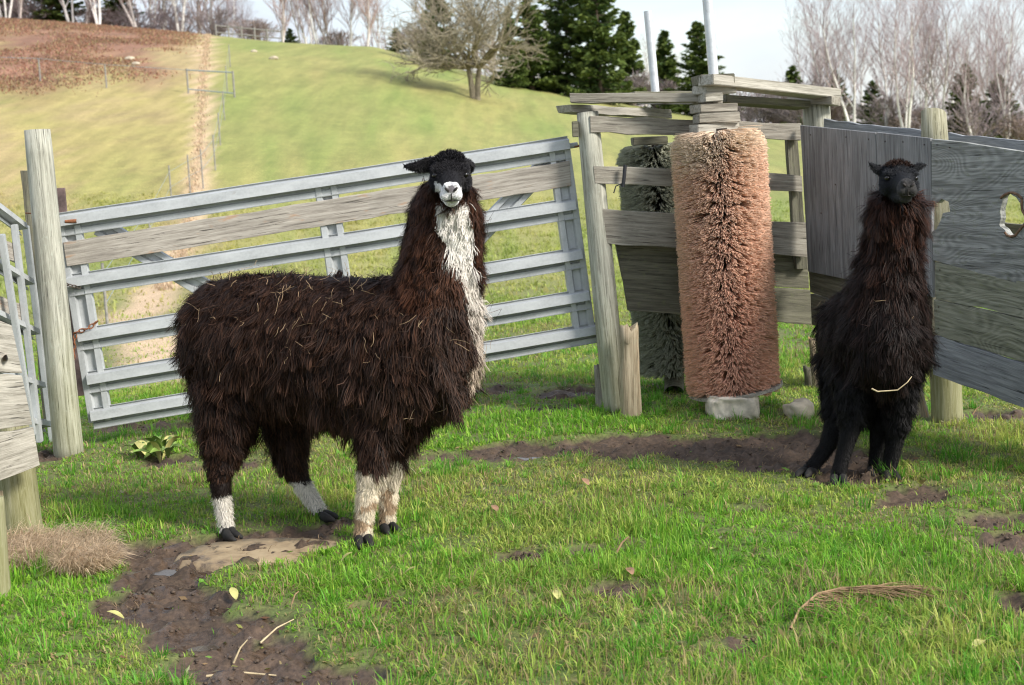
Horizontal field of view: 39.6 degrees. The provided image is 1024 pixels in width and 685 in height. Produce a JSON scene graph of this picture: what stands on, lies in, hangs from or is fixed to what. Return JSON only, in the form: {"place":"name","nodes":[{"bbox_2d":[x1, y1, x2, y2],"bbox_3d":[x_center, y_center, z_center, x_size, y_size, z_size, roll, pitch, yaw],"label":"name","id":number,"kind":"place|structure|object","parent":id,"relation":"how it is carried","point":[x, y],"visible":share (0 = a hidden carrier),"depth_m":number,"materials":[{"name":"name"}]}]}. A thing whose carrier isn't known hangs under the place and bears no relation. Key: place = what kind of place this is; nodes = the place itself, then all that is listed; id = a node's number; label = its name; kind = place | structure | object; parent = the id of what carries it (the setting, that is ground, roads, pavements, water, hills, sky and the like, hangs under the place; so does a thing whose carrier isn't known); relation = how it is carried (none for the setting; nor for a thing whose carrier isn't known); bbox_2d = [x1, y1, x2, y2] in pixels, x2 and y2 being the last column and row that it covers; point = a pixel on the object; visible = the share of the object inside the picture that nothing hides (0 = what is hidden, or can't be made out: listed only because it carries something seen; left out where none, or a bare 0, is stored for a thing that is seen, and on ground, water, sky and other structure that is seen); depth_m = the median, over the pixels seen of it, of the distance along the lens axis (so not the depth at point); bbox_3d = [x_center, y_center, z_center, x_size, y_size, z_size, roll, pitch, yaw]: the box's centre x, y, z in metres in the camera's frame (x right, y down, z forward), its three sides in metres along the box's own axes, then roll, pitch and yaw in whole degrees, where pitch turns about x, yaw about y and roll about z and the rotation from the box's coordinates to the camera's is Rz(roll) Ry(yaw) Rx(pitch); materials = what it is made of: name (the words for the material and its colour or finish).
{"place":"outdoors","nodes":[
{"label":"outdoors","id":0,"kind":"place"},
{"bbox_2d":[7,513,137,577],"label":"dry grass","id":1,"kind":"structure","parent":0,"point":[77,556],"depth_m":6.17,"materials":[{"name":"plant"}]},
{"bbox_2d":[0,20,1023,684],"bbox_3d":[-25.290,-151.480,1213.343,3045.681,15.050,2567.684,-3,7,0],"label":"ground","id":2,"kind":"structure","parent":0,"point":[294,110],"depth_m":9.60,"materials":[{"name":"plant"}]},
{"bbox_2d":[0,496,10,597],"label":"mossy post","id":3,"kind":"object","parent":2,"relation":"on","point":[5,583],"visible":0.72,"depth_m":5.71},
{"bbox_2d":[0,321,42,534],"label":"board fence","id":4,"kind":"object","parent":2,"relation":"on","point":[19,463],"visible":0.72,"depth_m":6.47,"materials":[{"name":"grey wood"}]},
{"bbox_2d":[0,203,51,442],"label":"metal gate","id":5,"kind":"structure","parent":2,"relation":"on","point":[14,314],"depth_m":8.65,"materials":[{"name":"metal"}]},
{"bbox_2d":[20,170,45,418],"bbox_3d":[-3.101,-0.277,9.290,0.067,1.684,0.034,-4,7,-6],"label":"leaning plank","id":6,"kind":"object","parent":2,"relation":"on","point":[26,194],"visible":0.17,"depth_m":9.21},
{"bbox_2d":[0,0,74,20],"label":"bare shrub","id":7,"kind":"object","parent":2,"relation":"on","point":[26,7],"visible":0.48,"depth_m":88.98,"materials":[{"name":"brown plant"}]},
{"bbox_2d":[24,129,83,457],"bbox_3d":[-2.860,-0.264,8.854,0.183,2.099,0.399,-6,8,-25],"label":"gate post","id":8,"kind":"object","parent":2,"relation":"on","point":[66,430],"visible":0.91,"depth_m":8.72,"materials":[{"name":"wood"}]},
{"bbox_2d":[59,136,596,428],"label":"metal gate","id":9,"kind":"structure","parent":8,"relation":"attached to","point":[329,211],"depth_m":9.10,"materials":[{"name":"metal"}]},
{"bbox_2d":[57,188,83,395],"bbox_3d":[-2.894,-0.326,9.308,0.115,1.366,0.033,-4,7,-6],"label":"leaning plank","id":10,"kind":"object","parent":9,"relation":"attached to","point":[62,201],"visible":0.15,"depth_m":9.32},
{"bbox_2d":[27,0,89,22],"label":"spruce tree","id":11,"kind":"object","parent":2,"relation":"on","point":[56,15],"visible":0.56,"depth_m":89.11,"materials":[{"name":"green plant"}]},
{"bbox_2d":[59,0,73,21],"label":"birch tree","id":12,"kind":"object","parent":2,"relation":"on","point":[65,10],"visible":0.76,"depth_m":88.12,"materials":[{"name":"white plant"}]},
{"bbox_2d":[0,57,182,87],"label":"wire fence","id":13,"kind":"object","parent":2,"relation":"on","point":[82,62],"visible":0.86,"depth_m":49.26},
{"bbox_2d":[85,0,100,24],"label":"birch tree","id":14,"kind":"object","parent":2,"relation":"on","point":[95,13],"visible":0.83,"depth_m":87.03,"materials":[{"name":"white plant"}]},
{"bbox_2d":[63,5,123,25],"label":"bare shrub","id":15,"kind":"object","parent":2,"relation":"on","point":[103,21],"visible":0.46,"depth_m":89.39,"materials":[{"name":"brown plant"}]},
{"bbox_2d":[0,16,210,98],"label":"bracken","id":16,"kind":"object","parent":2,"relation":"on","point":[58,25],"visible":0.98,"depth_m":60.60,"materials":[{"name":"brown dead fern leaves"}]},
{"bbox_2d":[101,0,149,27],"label":"spruce tree","id":17,"kind":"object","parent":2,"relation":"on","point":[110,4],"visible":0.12,"depth_m":93.31,"materials":[{"name":"green plant"}]},
{"bbox_2d":[119,0,136,27],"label":"birch tree","id":18,"kind":"object","parent":2,"relation":"on","point":[132,20],"visible":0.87,"depth_m":87.78,"materials":[{"name":"white plant"}]},
{"bbox_2d":[105,2,174,28],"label":"bare shrub","id":19,"kind":"object","parent":2,"relation":"on","point":[139,25],"visible":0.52,"depth_m":89.74,"materials":[{"name":"brown plant"}]},
{"bbox_2d":[122,435,182,462],"bbox_3d":[-2.140,0.639,8.543,0.315,0.166,0.488,-6,8,-25],"label":"dock plant","id":20,"kind":"object","parent":2,"relation":"on","point":[154,446],"visible":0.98,"depth_m":8.53,"materials":[{"name":"green plant"}]},
{"bbox_2d":[150,569,176,575],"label":"puddle","id":21,"kind":"object","parent":2,"relation":"on","point":[168,572],"visible":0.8,"depth_m":6.07,"materials":[{"name":"grey liquid"}]},
{"bbox_2d":[101,44,230,323],"bbox_3d":[-8.077,-5.893,36.501,0.814,7.363,42.029,-4,7,-7],"label":"wire fence","id":22,"kind":"object","parent":2,"relation":"on","point":[104,292],"visible":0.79,"depth_m":33.54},
{"bbox_2d":[138,0,208,31],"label":"bare shrub","id":23,"kind":"object","parent":2,"relation":"on","point":[167,18],"visible":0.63,"depth_m":87.52,"materials":[{"name":"brown plant"}]},
{"bbox_2d":[171,0,186,30],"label":"birch tree","id":24,"kind":"object","parent":2,"relation":"on","point":[183,9],"visible":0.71,"depth_m":86.57,"materials":[{"name":"white plant"}]},
{"bbox_2d":[154,33,213,290],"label":"dry grass","id":25,"kind":"structure","parent":2,"relation":"on","point":[168,285],"depth_m":41.71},
{"bbox_2d":[181,0,208,33],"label":"birch tree","id":26,"kind":"object","parent":2,"relation":"on","point":[198,8],"visible":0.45,"depth_m":91.39,"materials":[{"name":"grey plant"}]},
{"bbox_2d":[187,645,220,651],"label":"puddle","id":27,"kind":"object","parent":2,"relation":"on","point":[204,648],"visible":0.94,"depth_m":5.05,"materials":[{"name":"grey liquid"}]},
{"bbox_2d":[186,68,235,97],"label":"field gate","id":28,"kind":"structure","parent":2,"relation":"on","point":[188,89],"depth_m":48.55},
{"bbox_2d":[197,0,224,35],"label":"birch tree","id":29,"kind":"object","parent":2,"relation":"on","point":[205,7],"visible":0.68,"depth_m":87.22,"materials":[{"name":"grey plant"}]},
{"bbox_2d":[178,4,251,35],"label":"bare shrub","id":30,"kind":"object","parent":2,"relation":"on","point":[217,14],"visible":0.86,"depth_m":85.80,"materials":[{"name":"brown plant"}]},
{"bbox_2d":[203,0,246,36],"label":"birch tree","id":31,"kind":"object","parent":2,"relation":"on","point":[229,6],"visible":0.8,"depth_m":86.72,"materials":[{"name":"grey plant"}]},
{"bbox_2d":[229,0,254,37],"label":"birch tree","id":32,"kind":"object","parent":2,"relation":"on","point":[242,8],"visible":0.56,"depth_m":93.60,"materials":[{"name":"grey plant"}]},
{"bbox_2d":[222,17,272,39],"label":"bare shrub","id":33,"kind":"object","parent":2,"relation":"on","point":[256,24],"visible":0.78,"depth_m":85.15,"materials":[{"name":"brown plant"}]},
{"bbox_2d":[215,24,282,41],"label":"rail fence","id":34,"kind":"object","parent":2,"relation":"on","point":[253,28],"visible":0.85,"depth_m":84.28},
{"bbox_2d":[173,538,336,572],"bbox_3d":[-1.114,0.937,6.266,0.789,0.053,0.493,-3,7,0],"label":"flat stone","id":35,"kind":"object","parent":2,"relation":"on","point":[212,558],"visible":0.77,"depth_m":6.24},
{"bbox_2d":[242,23,280,40],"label":"bare shrub","id":36,"kind":"object","parent":2,"relation":"on","point":[270,34],"visible":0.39,"depth_m":85.94,"materials":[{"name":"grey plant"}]},
{"bbox_2d":[263,0,304,41],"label":"birch tree","id":37,"kind":"object","parent":2,"relation":"on","point":[283,20],"visible":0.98,"depth_m":89.14,"materials":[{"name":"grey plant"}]},
{"bbox_2d":[280,28,298,42],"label":"spruce tree","id":38,"kind":"object","parent":2,"relation":"on","point":[290,38],"visible":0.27,"depth_m":93.99,"materials":[{"name":"green plant"}]},
{"bbox_2d":[275,0,311,42],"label":"birch tree","id":39,"kind":"object","parent":2,"relation":"on","point":[297,28],"visible":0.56,"depth_m":91.29,"materials":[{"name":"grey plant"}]},
{"bbox_2d":[285,0,323,43],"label":"birch tree","id":40,"kind":"object","parent":2,"relation":"on","point":[300,25],"visible":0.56,"depth_m":93.81,"materials":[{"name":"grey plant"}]},
{"bbox_2d":[295,0,332,44],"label":"birch tree","id":41,"kind":"object","parent":2,"relation":"on","point":[309,7],"visible":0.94,"depth_m":89.67,"materials":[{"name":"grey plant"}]},
{"bbox_2d":[305,0,340,44],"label":"birch tree","id":42,"kind":"object","parent":2,"relation":"on","point":[325,23],"visible":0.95,"depth_m":89.84,"materials":[{"name":"grey plant"}]},
{"bbox_2d":[164,148,500,549],"bbox_3d":[-0.833,0.018,6.539,1.693,1.738,0.794,0,8,24],"label":"llama","id":43,"kind":"object","parent":2,"relation":"on","point":[383,372],"visible":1,"depth_m":6.27,"materials":[{"name":"fur"}]},
{"bbox_2d":[312,28,363,45],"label":"bare shrub","id":44,"kind":"object","parent":2,"relation":"on","point":[334,35],"visible":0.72,"depth_m":89.95,"materials":[{"name":"brown plant"}]},
{"bbox_2d":[327,0,365,45],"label":"birch tree","id":45,"kind":"object","parent":2,"relation":"on","point":[351,10],"visible":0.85,"depth_m":88.96,"materials":[{"name":"white plant"}]},
{"bbox_2d":[351,0,391,46],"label":"birch tree","id":46,"kind":"object","parent":2,"relation":"on","point":[368,16],"visible":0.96,"depth_m":86.90,"materials":[{"name":"white plant"}]},
{"bbox_2d":[356,0,399,47],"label":"birch tree","id":47,"kind":"object","parent":2,"relation":"on","point":[378,34],"visible":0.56,"depth_m":91.78,"materials":[{"name":"grey plant"}]},
{"bbox_2d":[386,28,409,54],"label":"spruce tree","id":48,"kind":"object","parent":2,"relation":"on","point":[393,49],"visible":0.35,"depth_m":84.24,"materials":[{"name":"green plant"}]},
{"bbox_2d":[391,28,425,53],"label":"bare shrub","id":49,"kind":"object","parent":2,"relation":"on","point":[406,40],"visible":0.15,"depth_m":81.91,"materials":[{"name":"brown plant"}]},
{"bbox_2d":[411,0,457,67],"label":"spruce tree","id":50,"kind":"object","parent":2,"relation":"on","point":[425,57],"visible":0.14,"depth_m":72.34,"materials":[{"name":"green plant"}]},
{"bbox_2d":[371,0,549,100],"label":"apple tree","id":51,"kind":"object","parent":2,"relation":"on","point":[468,60],"visible":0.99,"depth_m":55.69,"materials":[{"name":"grey plant"}]},
{"bbox_2d":[489,6,531,87],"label":"spruce tree","id":52,"kind":"object","parent":2,"relation":"on","point":[514,80],"visible":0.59,"depth_m":70.57,"materials":[{"name":"green plant"}]},
{"bbox_2d":[0,189,1023,684],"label":"grass","id":53,"kind":"structure","parent":2,"relation":"on","point":[958,587],"depth_m":5.81,"materials":[{"name":"plant"}]},
{"bbox_2d":[12,0,1023,128],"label":"distant wood","id":54,"kind":"object","parent":2,"relation":"on","point":[384,46],"visible":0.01,"depth_m":108.92,"materials":[{"name":"brown plant"}]},
{"bbox_2d":[42,383,1023,684],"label":"mud clods","id":55,"kind":"object","parent":2,"relation":"on","point":[424,597],"visible":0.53,"depth_m":5.84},
{"bbox_2d":[514,0,564,89],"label":"spruce tree","id":56,"kind":"object","parent":2,"relation":"on","point":[534,66],"visible":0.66,"depth_m":72.33,"materials":[{"name":"green plant"}]},
{"bbox_2d":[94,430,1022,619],"bbox_3d":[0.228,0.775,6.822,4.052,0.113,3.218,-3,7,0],"label":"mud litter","id":57,"kind":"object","parent":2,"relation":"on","point":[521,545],"visible":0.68,"depth_m":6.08,"materials":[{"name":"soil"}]},
{"bbox_2d":[537,0,608,93],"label":"spruce tree","id":58,"kind":"object","parent":2,"relation":"on","point":[559,18],"visible":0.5,"depth_m":74.05,"materials":[{"name":"green plant"}]},
{"bbox_2d":[594,364,602,406],"bbox_3d":[0.595,0.330,9.577,0.087,0.384,0.082,-5,4,0],"label":"stake","id":59,"kind":"object","parent":2,"relation":"on","point":[598,393],"visible":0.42,"depth_m":9.55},
{"bbox_2d":[556,0,646,104],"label":"spruce tree","id":60,"kind":"object","parent":2,"relation":"on","point":[595,28],"visible":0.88,"depth_m":72.31,"materials":[{"name":"green plant"}]},
{"bbox_2d":[611,10,647,104],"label":"spruce tree","id":61,"kind":"object","parent":2,"relation":"on","point":[626,27],"visible":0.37,"depth_m":80.28,"materials":[{"name":"green plant"}]},
{"bbox_2d":[618,323,641,417],"bbox_3d":[0.751,0.221,9.071,0.153,0.706,0.134,-2,5,0],"label":"stump","id":62,"kind":"object","parent":2,"relation":"on","point":[629,387],"visible":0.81,"depth_m":9.03,"materials":[{"name":"brown wood"}]},
{"bbox_2d":[622,68,673,105],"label":"bare shrub","id":63,"kind":"object","parent":2,"relation":"on","point":[640,81],"visible":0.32,"depth_m":78.45,"materials":[{"name":"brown plant"}]},
{"bbox_2d":[641,79,680,108],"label":"bare shrub","id":64,"kind":"object","parent":2,"relation":"on","point":[668,85],"visible":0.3,"depth_m":80.90,"materials":[{"name":"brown plant"}]},
{"bbox_2d":[643,29,681,112],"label":"spruce tree","id":65,"kind":"object","parent":2,"relation":"on","point":[664,46],"visible":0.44,"depth_m":86.34,"materials":[{"name":"green plant"}]},
{"bbox_2d":[556,73,840,411],"bbox_3d":[1.295,-0.623,9.473,1.436,2.232,1.492,1,8,31],"label":"wooden frame","id":66,"kind":"object","parent":2,"relation":"on","point":[645,246],"visible":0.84,"depth_m":9.20,"materials":[{"name":"wood"}]},
{"bbox_2d":[615,10,684,392],"bbox_3d":[1.054,-0.951,9.964,0.641,2.698,0.585,-3,7,0],"label":"scrubbing brush","id":67,"kind":"object","parent":66,"relation":"hanging from","point":[661,347],"visible":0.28,"depth_m":9.84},
{"bbox_2d":[655,21,744,115],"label":"spruce tree","id":68,"kind":"object","parent":2,"relation":"on","point":[695,62],"visible":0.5,"depth_m":78.30,"materials":[{"name":"green plant"}]},
{"bbox_2d":[705,393,759,419],"bbox_3d":[1.385,0.405,8.958,0.328,0.175,0.287,-3,7,0],"label":"concrete block","id":69,"kind":"object","parent":2,"relation":"on","point":[721,407],"depth_m":8.83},
{"bbox_2d":[668,0,782,401],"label":"scrubbing brush","id":70,"kind":"object","parent":69,"relation":"on","point":[724,245],"visible":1,"depth_m":8.81,"materials":[{"name":"plastic"}]},
{"bbox_2d":[731,91,798,122],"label":"bare shrub","id":71,"kind":"object","parent":2,"relation":"on","point":[765,113],"visible":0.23,"depth_m":75.09,"materials":[{"name":"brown plant"}]},
{"bbox_2d":[776,65,803,124],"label":"spruce tree","id":72,"kind":"object","parent":2,"relation":"on","point":[790,75],"visible":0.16,"depth_m":82.64,"materials":[{"name":"green plant"}]},
{"bbox_2d":[744,76,847,124],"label":"bare shrub","id":73,"kind":"object","parent":2,"relation":"on","point":[789,116],"visible":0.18,"depth_m":72.95,"materials":[{"name":"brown plant"}]},
{"bbox_2d":[782,398,814,420],"bbox_3d":[1.770,0.425,8.770,0.186,0.165,0.191,-3,7,0],"label":"stone","id":74,"kind":"object","parent":2,"relation":"on","point":[799,405],"visible":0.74,"depth_m":8.70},
{"bbox_2d":[803,365,811,386],"bbox_3d":[2.068,0.280,9.864,0.078,0.262,0.087,-7,2,0],"label":"stake","id":75,"kind":"object","parent":2,"relation":"on","point":[807,377],"visible":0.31,"depth_m":9.83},
{"bbox_2d":[776,0,840,86],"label":"birch tree","id":76,"kind":"object","parent":2,"relation":"on","point":[799,60],"visible":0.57,"depth_m":86.44,"materials":[{"name":"grey plant"}]},
{"bbox_2d":[808,336,817,388],"bbox_3d":[2.075,0.188,9.750,0.052,0.470,0.060,-6,4,0],"label":"stake","id":77,"kind":"object","parent":2,"relation":"on","point":[810,346],"visible":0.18,"depth_m":9.73,"materials":[{"name":"brown wood"}]},
{"bbox_2d":[789,0,867,118],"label":"birch tree","id":78,"kind":"object","parent":2,"relation":"on","point":[818,74],"visible":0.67,"depth_m":74.50,"materials":[{"name":"grey plant"}]},
{"bbox_2d":[798,96,859,120],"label":"bare shrub","id":79,"kind":"object","parent":2,"relation":"on","point":[838,110],"visible":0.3,"depth_m":74.68,"materials":[{"name":"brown plant"}]},
{"bbox_2d":[800,0,880,122],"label":"birch tree","id":80,"kind":"object","parent":2,"relation":"on","point":[854,79],"visible":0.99,"depth_m":69.36,"materials":[{"name":"grey plant"}]},
{"bbox_2d":[830,69,852,120],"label":"spruce tree","id":81,"kind":"object","parent":2,"relation":"on","point":[847,94],"visible":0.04,"depth_m":76.83,"materials":[{"name":"green plant"}]},
{"bbox_2d":[837,0,891,120],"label":"birch tree","id":82,"kind":"object","parent":2,"relation":"on","point":[862,48],"visible":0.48,"depth_m":81.31,"materials":[{"name":"grey plant"}]},
{"bbox_2d":[852,80,884,125],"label":"spruce tree","id":83,"kind":"object","parent":2,"relation":"on","point":[867,96],"visible":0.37,"depth_m":78.94,"materials":[{"name":"green plant"}]},
{"bbox_2d":[795,158,948,484],"bbox_3d":[1.747,-0.110,7.094,0.754,1.600,1.202,-3,7,0],"label":"llama","id":84,"kind":"object","parent":2,"relation":"on","point":[873,326],"visible":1,"depth_m":6.79,"materials":[{"name":"fur"}]},
{"bbox_2d":[789,581,961,629],"bbox_3d":[1.248,0.902,4.979,0.744,0.054,0.265,-7,8,-30],"label":"dead branch","id":85,"kind":"object","parent":2,"relation":"on","point":[875,589],"visible":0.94,"depth_m":5.04,"materials":[{"name":"wood"}]},
{"bbox_2d":[834,90,936,127],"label":"bare shrub","id":86,"kind":"object","parent":2,"relation":"on","point":[889,103],"visible":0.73,"depth_m":72.61,"materials":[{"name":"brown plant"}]},
{"bbox_2d":[846,0,941,126],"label":"birch tree","id":87,"kind":"object","parent":2,"relation":"on","point":[886,84],"visible":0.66,"depth_m":73.40,"materials":[{"name":"grey plant"}]},
{"bbox_2d":[855,0,951,127],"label":"birch tree","id":88,"kind":"object","parent":2,"relation":"on","point":[909,84],"visible":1,"depth_m":69.16,"materials":[{"name":"grey plant"}]},
{"bbox_2d":[800,104,1023,423],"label":"board fence","id":89,"kind":"object","parent":2,"relation":"on","point":[970,184],"visible":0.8,"depth_m":8.01,"materials":[{"name":"grey wood"}]},
{"bbox_2d":[880,0,959,110],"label":"birch tree","id":90,"kind":"object","parent":2,"relation":"on","point":[926,103],"visible":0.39,"depth_m":82.70,"materials":[{"name":"grey plant"}]},
{"bbox_2d":[889,107,954,128],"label":"bare shrub","id":91,"kind":"object","parent":2,"relation":"on","point":[917,114],"visible":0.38,"depth_m":71.32,"materials":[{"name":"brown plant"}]},
{"bbox_2d":[915,389,928,417],"bbox_3d":[2.446,0.372,8.523,0.100,0.363,0.096,-10,3,1],"label":"stump","id":92,"kind":"object","parent":2,"relation":"on","point":[924,412],"visible":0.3,"depth_m":8.49,"materials":[{"name":"grey wood"}]},
{"bbox_2d":[896,0,993,109],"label":"birch tree","id":93,"kind":"object","parent":2,"relation":"on","point":[946,69],"visible":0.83,"depth_m":70.37,"materials":[{"name":"grey plant"}]},
{"bbox_2d":[918,0,991,102],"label":"birch tree","id":94,"kind":"object","parent":2,"relation":"on","point":[943,40],"visible":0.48,"depth_m":76.42,"materials":[{"name":"grey plant"}]},
{"bbox_2d":[929,0,991,135],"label":"birch tree","id":95,"kind":"object","parent":2,"relation":"on","point":[966,56],"visible":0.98,"depth_m":68.84,"materials":[{"name":"grey plant"}]},
{"bbox_2d":[944,63,998,137],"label":"spruce tree","id":96,"kind":"object","parent":2,"relation":"on","point":[955,98],"visible":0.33,"depth_m":70.95,"materials":[{"name":"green plant"}]},
{"bbox_2d":[944,95,1023,137],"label":"bare shrub","id":97,"kind":"object","parent":2,"relation":"on","point":[975,127],"visible":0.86,"depth_m":69.02,"materials":[{"name":"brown plant"}]},
{"bbox_2d":[950,0,1019,134],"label":"birch tree","id":98,"kind":"object","parent":2,"relation":"on","point":[987,42],"visible":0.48,"depth_m":78.51,"materials":[{"name":"grey plant"}]},
{"bbox_2d":[968,0,1023,138],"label":"birch tree","id":99,"kind":"object","parent":2,"relation":"on","point":[1002,98],"visible":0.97,"depth_m":71.01,"materials":[{"name":"grey plant"}]},
{"bbox_2d":[978,74,1023,138],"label":"spruce tree","id":100,"kind":"object","parent":2,"relation":"on","point":[994,104],"visible":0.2,"depth_m":73.02,"materials":[{"name":"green plant"}]},
{"bbox_2d":[984,115,1023,139],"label":"bare shrub","id":101,"kind":"object","parent":2,"relation":"on","point":[1018,135],"visible":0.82,"depth_m":68.83,"materials":[{"name":"brown plant"}]},
{"bbox_2d":[993,0,1023,103],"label":"birch tree","id":102,"kind":"object","parent":2,"relation":"on","point":[1019,70],"visible":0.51,"depth_m":77.60,"materials":[{"name":"grey plant"}]},
{"bbox_2d":[18,0,1023,126],"label":"sky","id":103,"kind":"structure","parent":0,"point":[747,32],"materials":[{"name":"white"}]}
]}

